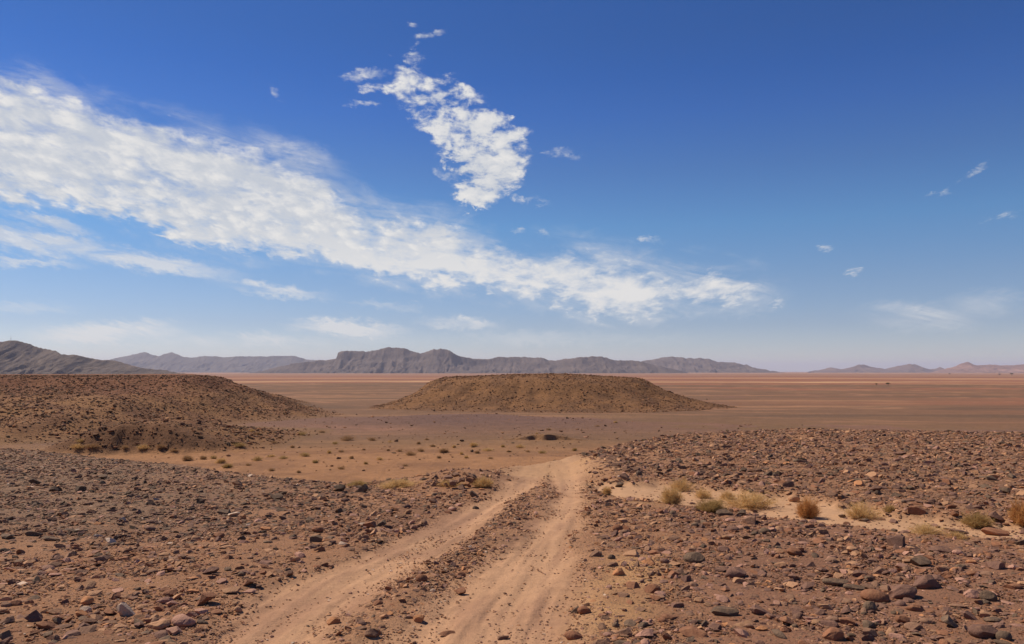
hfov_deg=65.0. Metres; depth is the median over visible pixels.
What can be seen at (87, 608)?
stone
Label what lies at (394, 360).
mountain
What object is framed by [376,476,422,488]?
dry bush
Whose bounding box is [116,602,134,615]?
stone
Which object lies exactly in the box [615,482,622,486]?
stone
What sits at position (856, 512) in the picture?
dry bush
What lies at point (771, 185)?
sky
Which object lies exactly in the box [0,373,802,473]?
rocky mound
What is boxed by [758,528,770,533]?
stone
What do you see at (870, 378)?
desert plain
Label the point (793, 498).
stone
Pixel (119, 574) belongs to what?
stone
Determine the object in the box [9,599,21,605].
stone
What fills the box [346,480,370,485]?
dry bush
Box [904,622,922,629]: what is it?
stone
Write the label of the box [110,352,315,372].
mountain
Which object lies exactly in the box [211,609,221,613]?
stone
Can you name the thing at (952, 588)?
stone
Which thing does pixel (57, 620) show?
stone
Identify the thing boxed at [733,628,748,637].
stone
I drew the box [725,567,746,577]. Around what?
stone
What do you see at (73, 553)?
stone
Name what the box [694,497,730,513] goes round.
dry bush
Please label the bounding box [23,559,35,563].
stone
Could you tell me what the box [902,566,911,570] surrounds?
stone
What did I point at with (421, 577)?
stone
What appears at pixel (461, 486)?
stone
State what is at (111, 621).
stone
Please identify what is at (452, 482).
stone
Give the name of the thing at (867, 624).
stone
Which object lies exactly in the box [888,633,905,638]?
stone
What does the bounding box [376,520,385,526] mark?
stone
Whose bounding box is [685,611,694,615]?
stone
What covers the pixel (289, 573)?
stone
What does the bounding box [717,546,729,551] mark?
stone
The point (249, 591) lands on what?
stone
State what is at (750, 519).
stone
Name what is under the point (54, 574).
stone
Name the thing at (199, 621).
stone
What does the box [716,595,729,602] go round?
stone
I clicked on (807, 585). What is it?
stone
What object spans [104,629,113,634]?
stone
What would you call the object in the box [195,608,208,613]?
stone
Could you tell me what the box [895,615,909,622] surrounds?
stone
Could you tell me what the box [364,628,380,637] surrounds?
stone
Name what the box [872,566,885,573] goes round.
stone
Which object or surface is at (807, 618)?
stone
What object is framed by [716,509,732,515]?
stone
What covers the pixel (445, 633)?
stone
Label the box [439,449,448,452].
dry bush
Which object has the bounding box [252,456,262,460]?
dry bush
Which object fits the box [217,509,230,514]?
stone
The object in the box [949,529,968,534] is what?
stone
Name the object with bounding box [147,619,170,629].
stone
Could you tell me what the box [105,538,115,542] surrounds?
stone
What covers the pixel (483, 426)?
valley floor
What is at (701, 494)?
dry bush
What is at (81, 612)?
stone
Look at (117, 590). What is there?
stone
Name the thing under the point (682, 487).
dry bush
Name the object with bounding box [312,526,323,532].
stone
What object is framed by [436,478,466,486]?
dry bush
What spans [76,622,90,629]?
stone
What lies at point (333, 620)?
stone
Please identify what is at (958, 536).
dry bush
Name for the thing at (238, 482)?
stone
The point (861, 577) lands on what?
stone
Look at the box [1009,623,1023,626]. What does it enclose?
stone
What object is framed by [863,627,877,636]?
stone
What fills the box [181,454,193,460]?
dry bush
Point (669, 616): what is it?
stone
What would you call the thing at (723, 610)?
stone
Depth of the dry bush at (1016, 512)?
10.81 m
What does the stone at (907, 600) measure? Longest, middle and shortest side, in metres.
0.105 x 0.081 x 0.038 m
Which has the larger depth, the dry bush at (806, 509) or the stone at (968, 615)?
the dry bush at (806, 509)
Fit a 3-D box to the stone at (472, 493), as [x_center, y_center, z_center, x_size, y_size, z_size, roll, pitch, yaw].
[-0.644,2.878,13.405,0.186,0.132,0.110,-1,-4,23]
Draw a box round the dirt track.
[189,456,586,643]
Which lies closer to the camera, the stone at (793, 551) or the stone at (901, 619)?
the stone at (901, 619)
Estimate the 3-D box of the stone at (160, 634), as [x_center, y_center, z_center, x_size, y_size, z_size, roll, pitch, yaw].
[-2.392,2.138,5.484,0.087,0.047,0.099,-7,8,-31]
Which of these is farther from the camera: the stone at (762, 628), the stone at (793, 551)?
the stone at (793, 551)
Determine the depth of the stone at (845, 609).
6.10 m
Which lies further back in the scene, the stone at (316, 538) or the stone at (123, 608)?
the stone at (316, 538)
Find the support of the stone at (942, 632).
on the ground
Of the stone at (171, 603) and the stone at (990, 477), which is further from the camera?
the stone at (990, 477)
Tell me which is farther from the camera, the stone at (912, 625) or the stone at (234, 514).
the stone at (234, 514)
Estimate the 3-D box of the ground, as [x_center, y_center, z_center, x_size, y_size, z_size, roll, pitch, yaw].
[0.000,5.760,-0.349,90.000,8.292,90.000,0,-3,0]
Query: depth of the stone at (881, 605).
6.26 m
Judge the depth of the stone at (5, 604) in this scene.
6.25 m
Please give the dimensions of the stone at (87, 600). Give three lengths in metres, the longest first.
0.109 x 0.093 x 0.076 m
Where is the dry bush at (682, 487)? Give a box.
[665,475,696,491]
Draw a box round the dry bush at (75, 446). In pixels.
[70,442,83,448]
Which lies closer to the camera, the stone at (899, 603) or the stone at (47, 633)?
the stone at (47, 633)
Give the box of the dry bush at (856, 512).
[837,498,888,519]
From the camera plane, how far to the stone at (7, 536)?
9.26 m
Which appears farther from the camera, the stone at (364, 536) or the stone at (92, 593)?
the stone at (364, 536)
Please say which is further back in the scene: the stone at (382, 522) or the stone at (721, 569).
the stone at (382, 522)
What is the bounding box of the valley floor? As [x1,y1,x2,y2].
[0,396,1023,482]
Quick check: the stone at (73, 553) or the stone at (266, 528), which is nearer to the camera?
the stone at (73, 553)
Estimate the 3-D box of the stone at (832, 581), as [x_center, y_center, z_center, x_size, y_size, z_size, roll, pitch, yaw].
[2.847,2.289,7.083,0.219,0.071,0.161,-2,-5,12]
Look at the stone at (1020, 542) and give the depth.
8.93 m
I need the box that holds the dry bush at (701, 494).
[691,487,712,498]
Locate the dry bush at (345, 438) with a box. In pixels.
[341,434,354,440]
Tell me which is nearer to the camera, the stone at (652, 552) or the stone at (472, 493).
the stone at (652, 552)
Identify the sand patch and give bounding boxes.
[594,480,1023,538]
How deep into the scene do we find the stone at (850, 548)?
8.46 m
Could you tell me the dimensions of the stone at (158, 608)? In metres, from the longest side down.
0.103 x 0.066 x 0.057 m
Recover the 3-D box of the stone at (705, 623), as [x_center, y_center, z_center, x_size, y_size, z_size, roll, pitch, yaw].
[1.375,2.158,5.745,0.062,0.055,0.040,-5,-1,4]
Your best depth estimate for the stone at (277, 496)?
12.91 m
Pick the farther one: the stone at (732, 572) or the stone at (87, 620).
the stone at (732, 572)
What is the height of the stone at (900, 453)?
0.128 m
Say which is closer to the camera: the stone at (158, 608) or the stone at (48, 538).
the stone at (158, 608)
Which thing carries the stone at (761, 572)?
on the ground
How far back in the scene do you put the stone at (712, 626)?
5.66 m
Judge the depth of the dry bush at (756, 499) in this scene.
12.74 m
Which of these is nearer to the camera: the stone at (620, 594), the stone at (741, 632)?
the stone at (741, 632)
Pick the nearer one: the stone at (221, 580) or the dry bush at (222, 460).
the stone at (221, 580)
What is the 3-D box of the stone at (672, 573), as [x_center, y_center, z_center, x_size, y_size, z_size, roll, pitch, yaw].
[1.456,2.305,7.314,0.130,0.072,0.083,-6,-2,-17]
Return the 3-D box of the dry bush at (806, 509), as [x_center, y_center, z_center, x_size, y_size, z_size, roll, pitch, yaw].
[4.311,2.659,11.710,0.411,0.442,0.442,-1,-4,17]
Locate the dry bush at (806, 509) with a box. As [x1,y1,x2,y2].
[794,491,822,518]
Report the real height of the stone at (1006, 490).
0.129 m
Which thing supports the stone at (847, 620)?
on the ground
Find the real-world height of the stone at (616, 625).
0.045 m
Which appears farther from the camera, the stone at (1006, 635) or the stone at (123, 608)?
the stone at (123, 608)
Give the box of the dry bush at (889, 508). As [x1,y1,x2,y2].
[884,504,895,511]
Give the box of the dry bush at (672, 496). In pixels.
[657,486,687,504]
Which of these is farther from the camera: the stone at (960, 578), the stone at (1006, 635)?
the stone at (960, 578)
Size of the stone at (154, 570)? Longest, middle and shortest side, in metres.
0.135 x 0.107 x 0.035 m
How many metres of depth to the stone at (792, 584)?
6.93 m
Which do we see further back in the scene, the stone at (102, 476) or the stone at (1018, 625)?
the stone at (102, 476)
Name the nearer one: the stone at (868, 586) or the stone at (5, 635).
the stone at (5, 635)
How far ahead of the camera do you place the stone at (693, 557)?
7.99 m
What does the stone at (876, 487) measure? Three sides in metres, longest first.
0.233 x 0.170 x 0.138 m
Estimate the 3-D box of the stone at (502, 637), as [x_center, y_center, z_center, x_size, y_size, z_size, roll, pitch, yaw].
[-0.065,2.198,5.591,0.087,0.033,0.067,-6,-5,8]
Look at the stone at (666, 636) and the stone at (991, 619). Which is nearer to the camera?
the stone at (666, 636)
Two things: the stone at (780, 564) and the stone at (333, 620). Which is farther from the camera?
the stone at (780, 564)
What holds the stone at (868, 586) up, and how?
on the ground
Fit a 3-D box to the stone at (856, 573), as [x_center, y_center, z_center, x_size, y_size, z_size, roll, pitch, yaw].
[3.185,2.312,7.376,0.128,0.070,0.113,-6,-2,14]
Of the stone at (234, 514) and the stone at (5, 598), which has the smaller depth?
the stone at (5, 598)
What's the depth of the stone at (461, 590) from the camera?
6.86 m
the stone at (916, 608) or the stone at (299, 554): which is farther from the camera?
the stone at (299, 554)
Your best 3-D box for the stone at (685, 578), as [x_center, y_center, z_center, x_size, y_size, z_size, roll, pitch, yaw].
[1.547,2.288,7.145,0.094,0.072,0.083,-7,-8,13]
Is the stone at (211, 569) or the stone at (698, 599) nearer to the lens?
the stone at (698, 599)
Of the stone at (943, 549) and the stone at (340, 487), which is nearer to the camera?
the stone at (943, 549)
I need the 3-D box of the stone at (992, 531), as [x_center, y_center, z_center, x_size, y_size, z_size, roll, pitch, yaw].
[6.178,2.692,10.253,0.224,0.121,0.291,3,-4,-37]
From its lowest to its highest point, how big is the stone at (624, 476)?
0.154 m
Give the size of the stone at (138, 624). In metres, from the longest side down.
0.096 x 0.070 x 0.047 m
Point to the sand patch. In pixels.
(831, 512)
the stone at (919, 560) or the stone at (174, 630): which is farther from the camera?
the stone at (919, 560)
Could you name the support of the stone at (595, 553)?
on the ground
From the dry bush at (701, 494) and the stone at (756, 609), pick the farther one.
the dry bush at (701, 494)
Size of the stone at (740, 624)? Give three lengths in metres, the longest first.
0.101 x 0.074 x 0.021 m
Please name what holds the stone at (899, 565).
on the ground
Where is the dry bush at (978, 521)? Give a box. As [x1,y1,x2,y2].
[957,510,1000,528]
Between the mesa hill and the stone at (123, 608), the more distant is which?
the mesa hill
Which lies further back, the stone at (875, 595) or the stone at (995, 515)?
the stone at (995, 515)
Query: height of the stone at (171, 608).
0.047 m
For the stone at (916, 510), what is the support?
on the ground
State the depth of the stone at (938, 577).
7.10 m
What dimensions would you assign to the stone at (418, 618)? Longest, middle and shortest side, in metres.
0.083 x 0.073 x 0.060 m
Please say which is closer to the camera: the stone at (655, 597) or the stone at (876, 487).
the stone at (655, 597)
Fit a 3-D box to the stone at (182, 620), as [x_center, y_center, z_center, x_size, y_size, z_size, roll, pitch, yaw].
[-2.365,2.153,5.788,0.179,0.090,0.154,3,-7,25]
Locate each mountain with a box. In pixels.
[0,340,184,373]
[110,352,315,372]
[252,347,686,372]
[642,356,783,372]
[807,364,943,372]
[929,362,1023,372]
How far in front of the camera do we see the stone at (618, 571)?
7.40 m
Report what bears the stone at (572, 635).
on the ground
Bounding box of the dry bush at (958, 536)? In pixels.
[941,530,969,539]
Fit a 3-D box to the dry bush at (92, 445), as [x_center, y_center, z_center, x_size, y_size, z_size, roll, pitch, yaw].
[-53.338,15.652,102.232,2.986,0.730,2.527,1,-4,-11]
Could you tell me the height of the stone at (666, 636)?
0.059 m
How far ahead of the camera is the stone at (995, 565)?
7.55 m
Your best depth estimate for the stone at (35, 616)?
5.88 m
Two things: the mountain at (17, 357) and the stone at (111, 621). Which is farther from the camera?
the mountain at (17, 357)
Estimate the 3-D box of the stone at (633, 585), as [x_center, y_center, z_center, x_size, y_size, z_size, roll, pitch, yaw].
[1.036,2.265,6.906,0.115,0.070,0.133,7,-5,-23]
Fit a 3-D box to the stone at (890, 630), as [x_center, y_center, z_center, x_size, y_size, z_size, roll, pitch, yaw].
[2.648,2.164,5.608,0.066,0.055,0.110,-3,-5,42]
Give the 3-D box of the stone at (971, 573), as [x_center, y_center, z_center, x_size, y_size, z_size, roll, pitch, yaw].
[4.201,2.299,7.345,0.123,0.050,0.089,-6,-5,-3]
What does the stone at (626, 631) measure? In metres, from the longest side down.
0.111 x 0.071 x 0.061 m
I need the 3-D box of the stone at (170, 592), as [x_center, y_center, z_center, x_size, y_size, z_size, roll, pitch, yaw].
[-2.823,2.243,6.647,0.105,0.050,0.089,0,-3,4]
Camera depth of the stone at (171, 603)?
6.27 m
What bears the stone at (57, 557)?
on the ground
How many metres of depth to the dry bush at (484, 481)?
14.34 m
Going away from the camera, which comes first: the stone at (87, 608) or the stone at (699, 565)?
the stone at (87, 608)
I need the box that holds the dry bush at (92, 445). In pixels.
[85,443,100,447]
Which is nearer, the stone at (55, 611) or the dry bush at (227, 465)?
the stone at (55, 611)
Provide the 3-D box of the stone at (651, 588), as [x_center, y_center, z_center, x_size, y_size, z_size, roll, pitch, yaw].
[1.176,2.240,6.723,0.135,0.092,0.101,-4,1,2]
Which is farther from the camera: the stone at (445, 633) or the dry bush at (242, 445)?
the dry bush at (242, 445)
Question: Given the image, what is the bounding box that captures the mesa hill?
[373,374,735,412]
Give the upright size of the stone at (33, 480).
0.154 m
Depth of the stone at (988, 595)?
6.47 m
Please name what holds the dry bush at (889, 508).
on the sand patch
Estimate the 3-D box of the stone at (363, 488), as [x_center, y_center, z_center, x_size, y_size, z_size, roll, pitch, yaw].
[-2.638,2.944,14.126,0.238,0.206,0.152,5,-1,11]
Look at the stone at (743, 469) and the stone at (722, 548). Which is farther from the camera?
the stone at (743, 469)
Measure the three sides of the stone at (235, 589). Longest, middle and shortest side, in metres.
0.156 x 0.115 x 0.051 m
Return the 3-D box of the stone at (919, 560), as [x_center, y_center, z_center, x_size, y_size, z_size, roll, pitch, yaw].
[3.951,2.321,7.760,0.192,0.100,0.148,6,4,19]
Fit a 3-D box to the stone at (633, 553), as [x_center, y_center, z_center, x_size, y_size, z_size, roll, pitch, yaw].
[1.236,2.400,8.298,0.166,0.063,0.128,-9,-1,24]
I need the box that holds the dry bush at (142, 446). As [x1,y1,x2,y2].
[137,443,150,449]
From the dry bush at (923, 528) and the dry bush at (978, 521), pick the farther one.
the dry bush at (978, 521)
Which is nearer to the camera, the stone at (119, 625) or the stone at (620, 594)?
the stone at (119, 625)
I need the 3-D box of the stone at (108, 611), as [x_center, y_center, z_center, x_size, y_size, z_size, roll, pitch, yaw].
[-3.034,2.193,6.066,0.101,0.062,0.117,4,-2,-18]
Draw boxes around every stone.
[0,596,11,600]
[0,601,11,606]
[0,615,14,623]
[0,630,12,639]
[1,534,14,538]
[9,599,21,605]
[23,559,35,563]
[24,610,42,621]
[25,531,42,535]
[28,478,41,483]
[36,621,55,629]
[41,536,59,540]
[43,630,52,636]
[46,608,62,614]
[49,486,61,491]
[49,573,61,575]
[52,618,61,623]
[54,555,62,559]
[65,551,76,555]
[65,629,80,636]
[75,486,86,491]
[75,609,88,616]
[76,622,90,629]
[79,606,91,611]
[80,596,93,604]
[80,618,96,623]
[87,590,102,595]
[90,614,103,620]
[95,555,109,560]
[98,474,107,478]
[103,608,116,613]
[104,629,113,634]
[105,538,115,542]
[105,620,116,623]
[112,588,122,592]
[114,573,123,576]
[114,623,126,627]
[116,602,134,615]
[134,622,143,627]
[146,569,157,572]
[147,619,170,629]
[153,605,163,610]
[154,630,168,638]
[156,597,173,603]
[158,552,169,555]
[163,589,176,595]
[165,600,178,606]
[166,626,181,634]
[168,605,176,610]
[171,614,195,626]
[186,589,199,592]
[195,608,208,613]
[196,619,206,623]
[197,592,217,605]
[202,566,218,573]
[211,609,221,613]
[213,532,224,537]
[216,578,226,583]
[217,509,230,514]
[222,586,240,592]
[228,512,239,516]
[232,480,242,485]
[241,589,256,593]
[243,579,257,585]
[260,526,271,530]
[270,493,282,498]
[284,570,292,575]
[294,552,304,557]
[309,535,322,541]
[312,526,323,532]
[322,541,331,545]
[327,616,339,624]
[334,484,345,490]
[355,484,367,491]
[359,534,368,538]
[363,521,375,527]
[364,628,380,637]
[373,600,382,605]
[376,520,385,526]
[413,614,423,622]
[415,574,427,581]
[429,498,437,502]
[439,630,454,636]
[449,480,455,485]
[455,587,465,593]
[457,484,465,489]
[466,477,473,482]
[469,491,478,496]
[497,635,508,639]
[564,630,581,639]
[571,606,578,612]
[577,606,590,614]
[590,550,601,556]
[612,524,622,530]
[612,568,624,575]
[612,622,619,627]
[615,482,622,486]
[616,628,630,634]
[617,592,628,596]
[620,473,629,479]
[623,550,638,556]
[624,619,636,626]
[626,582,639,588]
[634,628,652,636]
[641,558,654,564]
[644,584,660,592]
[649,550,660,554]
[650,595,660,600]
[661,614,678,619]
[662,632,671,639]
[667,570,678,577]
[671,602,683,607]
[674,569,684,574]
[678,594,690,597]
[679,626,706,637]
[681,575,691,581]
[683,552,704,562]
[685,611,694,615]
[694,597,703,602]
[695,563,704,567]
[700,620,708,626]
[708,623,720,629]
[711,606,738,615]
[714,566,728,571]
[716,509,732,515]
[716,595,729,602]
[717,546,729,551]
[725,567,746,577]
[732,577,746,583]
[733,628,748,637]
[734,622,746,625]
[736,509,745,514]
[739,467,746,471]
[742,515,755,524]
[748,605,769,614]
[755,625,767,630]
[757,570,766,576]
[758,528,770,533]
[774,562,786,565]
[779,616,793,624]
[780,627,791,631]
[783,481,793,486]
[786,581,797,587]
[787,547,802,555]
[788,495,799,501]
[788,573,800,579]
[801,582,814,588]
[803,616,816,620]
[806,573,818,577]
[816,604,832,609]
[820,620,838,626]
[822,578,848,585]
[822,627,843,640]
[824,557,836,561]
[825,615,838,620]
[840,617,855,625]
[841,606,852,612]
[843,584,864,589]
[846,546,857,551]
[853,570,866,576]
[857,574,866,579]
[860,583,875,588]
[860,589,889,602]
[862,601,876,610]
[862,620,874,627]
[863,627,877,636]
[868,485,881,490]
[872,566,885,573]
[877,603,887,607]
[880,585,889,591]
[885,627,896,634]
[886,535,904,546]
[888,584,916,598]
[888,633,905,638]
[893,451,906,454]
[894,563,908,567]
[894,600,905,605]
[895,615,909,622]
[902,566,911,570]
[902,597,913,602]
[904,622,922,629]
[905,604,924,611]
[908,505,925,514]
[910,555,931,565]
[913,574,940,588]
[919,618,933,623]
[927,546,951,552]
[932,575,944,580]
[935,629,948,634]
[941,615,957,627]
[946,586,958,590]
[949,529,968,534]
[949,603,966,607]
[950,511,958,515]
[955,577,965,581]
[961,611,976,619]
[963,589,979,598]
[966,570,976,575]
[968,624,997,638]
[972,505,982,508]
[979,571,992,574]
[979,590,997,601]
[979,610,992,616]
[981,527,1009,535]
[983,616,1001,621]
[985,475,999,480]
[985,561,1005,569]
[988,511,1003,520]
[993,622,1004,627]
[995,630,1011,640]
[1002,487,1010,492]
[1002,583,1022,588]
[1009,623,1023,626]
[1014,540,1023,544]
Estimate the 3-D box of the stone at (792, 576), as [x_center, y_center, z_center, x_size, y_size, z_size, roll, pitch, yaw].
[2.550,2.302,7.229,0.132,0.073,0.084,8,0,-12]
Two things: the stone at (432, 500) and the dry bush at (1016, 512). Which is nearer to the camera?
the dry bush at (1016, 512)
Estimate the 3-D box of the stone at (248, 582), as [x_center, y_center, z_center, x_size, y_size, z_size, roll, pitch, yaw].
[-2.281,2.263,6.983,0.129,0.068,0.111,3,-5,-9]
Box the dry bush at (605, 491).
[600,486,611,494]
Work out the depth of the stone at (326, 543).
8.85 m
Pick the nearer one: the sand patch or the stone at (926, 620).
the stone at (926, 620)
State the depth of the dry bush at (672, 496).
12.50 m
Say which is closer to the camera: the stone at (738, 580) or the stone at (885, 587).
the stone at (885, 587)
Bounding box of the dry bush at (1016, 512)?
[1004,498,1023,526]
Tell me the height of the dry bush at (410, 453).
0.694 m
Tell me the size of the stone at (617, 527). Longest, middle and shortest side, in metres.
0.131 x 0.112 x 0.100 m
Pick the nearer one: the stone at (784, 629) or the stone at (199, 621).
the stone at (784, 629)
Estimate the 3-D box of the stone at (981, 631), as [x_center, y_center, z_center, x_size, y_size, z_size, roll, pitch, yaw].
[3.247,2.139,5.543,0.206,0.102,0.173,7,-10,-20]
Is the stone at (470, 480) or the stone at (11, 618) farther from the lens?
the stone at (470, 480)
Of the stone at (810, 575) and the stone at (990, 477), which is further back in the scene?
the stone at (990, 477)
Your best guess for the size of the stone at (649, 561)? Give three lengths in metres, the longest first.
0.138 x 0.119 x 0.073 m
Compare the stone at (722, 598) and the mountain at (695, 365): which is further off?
the mountain at (695, 365)
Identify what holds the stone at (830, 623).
on the ground
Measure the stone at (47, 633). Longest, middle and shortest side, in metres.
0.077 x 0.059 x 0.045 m
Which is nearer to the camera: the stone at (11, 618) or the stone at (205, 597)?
the stone at (11, 618)
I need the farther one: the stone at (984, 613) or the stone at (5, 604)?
the stone at (5, 604)
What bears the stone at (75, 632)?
on the ground
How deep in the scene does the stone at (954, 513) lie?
11.20 m
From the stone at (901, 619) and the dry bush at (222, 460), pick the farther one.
the dry bush at (222, 460)
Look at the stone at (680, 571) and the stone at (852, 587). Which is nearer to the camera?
the stone at (852, 587)
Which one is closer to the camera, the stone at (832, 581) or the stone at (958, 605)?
the stone at (958, 605)
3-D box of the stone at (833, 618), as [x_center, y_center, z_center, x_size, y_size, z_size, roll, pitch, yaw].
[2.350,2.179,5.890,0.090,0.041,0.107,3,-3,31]
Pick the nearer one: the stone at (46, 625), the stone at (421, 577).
the stone at (46, 625)
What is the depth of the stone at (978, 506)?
11.66 m
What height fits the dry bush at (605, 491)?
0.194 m
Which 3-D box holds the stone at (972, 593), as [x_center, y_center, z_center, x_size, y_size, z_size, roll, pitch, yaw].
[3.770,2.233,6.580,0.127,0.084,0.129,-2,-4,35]
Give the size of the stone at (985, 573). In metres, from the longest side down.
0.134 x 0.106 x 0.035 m
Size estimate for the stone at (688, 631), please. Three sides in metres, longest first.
0.197 x 0.139 x 0.056 m
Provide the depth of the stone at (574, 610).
6.23 m
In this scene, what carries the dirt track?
on the ground
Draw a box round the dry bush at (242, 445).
[232,441,245,446]
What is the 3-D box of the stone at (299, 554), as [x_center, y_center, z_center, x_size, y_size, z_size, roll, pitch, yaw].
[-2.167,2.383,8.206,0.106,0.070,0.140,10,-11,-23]
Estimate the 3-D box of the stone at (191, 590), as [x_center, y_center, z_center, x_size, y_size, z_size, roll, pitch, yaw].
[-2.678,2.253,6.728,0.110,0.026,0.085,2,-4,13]
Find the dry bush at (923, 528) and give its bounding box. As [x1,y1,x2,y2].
[907,521,946,535]
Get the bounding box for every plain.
[0,374,1023,455]
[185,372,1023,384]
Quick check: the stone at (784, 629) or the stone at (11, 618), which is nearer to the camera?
the stone at (784, 629)
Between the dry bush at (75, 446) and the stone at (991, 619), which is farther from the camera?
the dry bush at (75, 446)
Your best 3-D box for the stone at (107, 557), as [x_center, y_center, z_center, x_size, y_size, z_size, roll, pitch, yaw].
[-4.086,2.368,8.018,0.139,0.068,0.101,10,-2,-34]
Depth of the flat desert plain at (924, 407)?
192.02 m
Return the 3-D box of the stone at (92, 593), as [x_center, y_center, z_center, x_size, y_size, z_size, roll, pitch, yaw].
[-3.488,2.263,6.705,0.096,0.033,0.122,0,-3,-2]
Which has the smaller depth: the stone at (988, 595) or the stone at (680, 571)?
the stone at (988, 595)
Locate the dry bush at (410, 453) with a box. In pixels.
[403,451,416,455]
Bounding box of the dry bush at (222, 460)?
[214,457,226,462]
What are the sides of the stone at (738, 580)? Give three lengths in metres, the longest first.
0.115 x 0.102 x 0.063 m
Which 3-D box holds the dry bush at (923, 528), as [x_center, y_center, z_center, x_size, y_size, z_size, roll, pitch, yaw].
[5.051,2.516,9.801,0.507,0.166,0.600,-1,-4,9]
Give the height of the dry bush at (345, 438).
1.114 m
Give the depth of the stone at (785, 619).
5.79 m
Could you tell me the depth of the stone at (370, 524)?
10.13 m
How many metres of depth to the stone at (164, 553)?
8.23 m
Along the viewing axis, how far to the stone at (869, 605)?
6.16 m
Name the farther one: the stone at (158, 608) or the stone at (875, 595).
the stone at (875, 595)
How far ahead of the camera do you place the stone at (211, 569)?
7.39 m
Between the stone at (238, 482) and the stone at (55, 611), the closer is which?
the stone at (55, 611)
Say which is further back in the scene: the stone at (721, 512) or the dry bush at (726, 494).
the dry bush at (726, 494)
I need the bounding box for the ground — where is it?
[0,429,1023,643]
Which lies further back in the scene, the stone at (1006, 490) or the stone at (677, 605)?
the stone at (1006, 490)
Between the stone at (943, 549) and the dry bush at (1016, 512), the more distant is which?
the dry bush at (1016, 512)
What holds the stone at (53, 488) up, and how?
on the ground
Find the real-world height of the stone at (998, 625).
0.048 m
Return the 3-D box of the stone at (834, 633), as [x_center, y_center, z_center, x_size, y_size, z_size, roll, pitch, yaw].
[2.175,2.129,5.464,0.132,0.101,0.112,1,-4,-22]
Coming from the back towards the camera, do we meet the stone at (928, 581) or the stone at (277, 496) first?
the stone at (277, 496)
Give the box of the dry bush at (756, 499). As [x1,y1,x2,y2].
[713,487,781,510]
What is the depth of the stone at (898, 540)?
8.82 m
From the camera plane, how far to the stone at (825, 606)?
6.19 m
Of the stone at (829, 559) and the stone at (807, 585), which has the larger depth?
the stone at (829, 559)
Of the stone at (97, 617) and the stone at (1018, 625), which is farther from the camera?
the stone at (97, 617)
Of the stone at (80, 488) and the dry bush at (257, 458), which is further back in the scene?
the dry bush at (257, 458)
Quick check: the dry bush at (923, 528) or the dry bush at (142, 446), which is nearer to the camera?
the dry bush at (923, 528)
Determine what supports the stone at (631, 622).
on the ground
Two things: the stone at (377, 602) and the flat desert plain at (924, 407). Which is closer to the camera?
the stone at (377, 602)
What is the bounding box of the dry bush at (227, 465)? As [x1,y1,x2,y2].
[222,463,233,467]
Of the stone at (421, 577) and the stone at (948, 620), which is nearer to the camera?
the stone at (948, 620)
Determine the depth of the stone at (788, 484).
14.47 m
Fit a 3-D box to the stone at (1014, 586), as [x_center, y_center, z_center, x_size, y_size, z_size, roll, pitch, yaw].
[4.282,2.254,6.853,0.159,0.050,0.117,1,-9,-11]
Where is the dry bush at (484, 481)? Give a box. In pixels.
[470,476,493,487]
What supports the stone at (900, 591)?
on the ground
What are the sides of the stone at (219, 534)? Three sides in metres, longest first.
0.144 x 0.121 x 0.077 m
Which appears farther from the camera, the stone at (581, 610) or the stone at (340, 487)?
the stone at (340, 487)
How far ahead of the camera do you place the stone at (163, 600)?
6.36 m
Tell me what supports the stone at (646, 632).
on the ground
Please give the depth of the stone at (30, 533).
9.49 m
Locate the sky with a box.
[0,0,1023,371]
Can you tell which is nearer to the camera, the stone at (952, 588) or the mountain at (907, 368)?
the stone at (952, 588)
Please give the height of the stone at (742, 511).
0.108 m
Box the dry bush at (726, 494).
[719,490,734,499]
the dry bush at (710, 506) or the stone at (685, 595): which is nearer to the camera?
the stone at (685, 595)

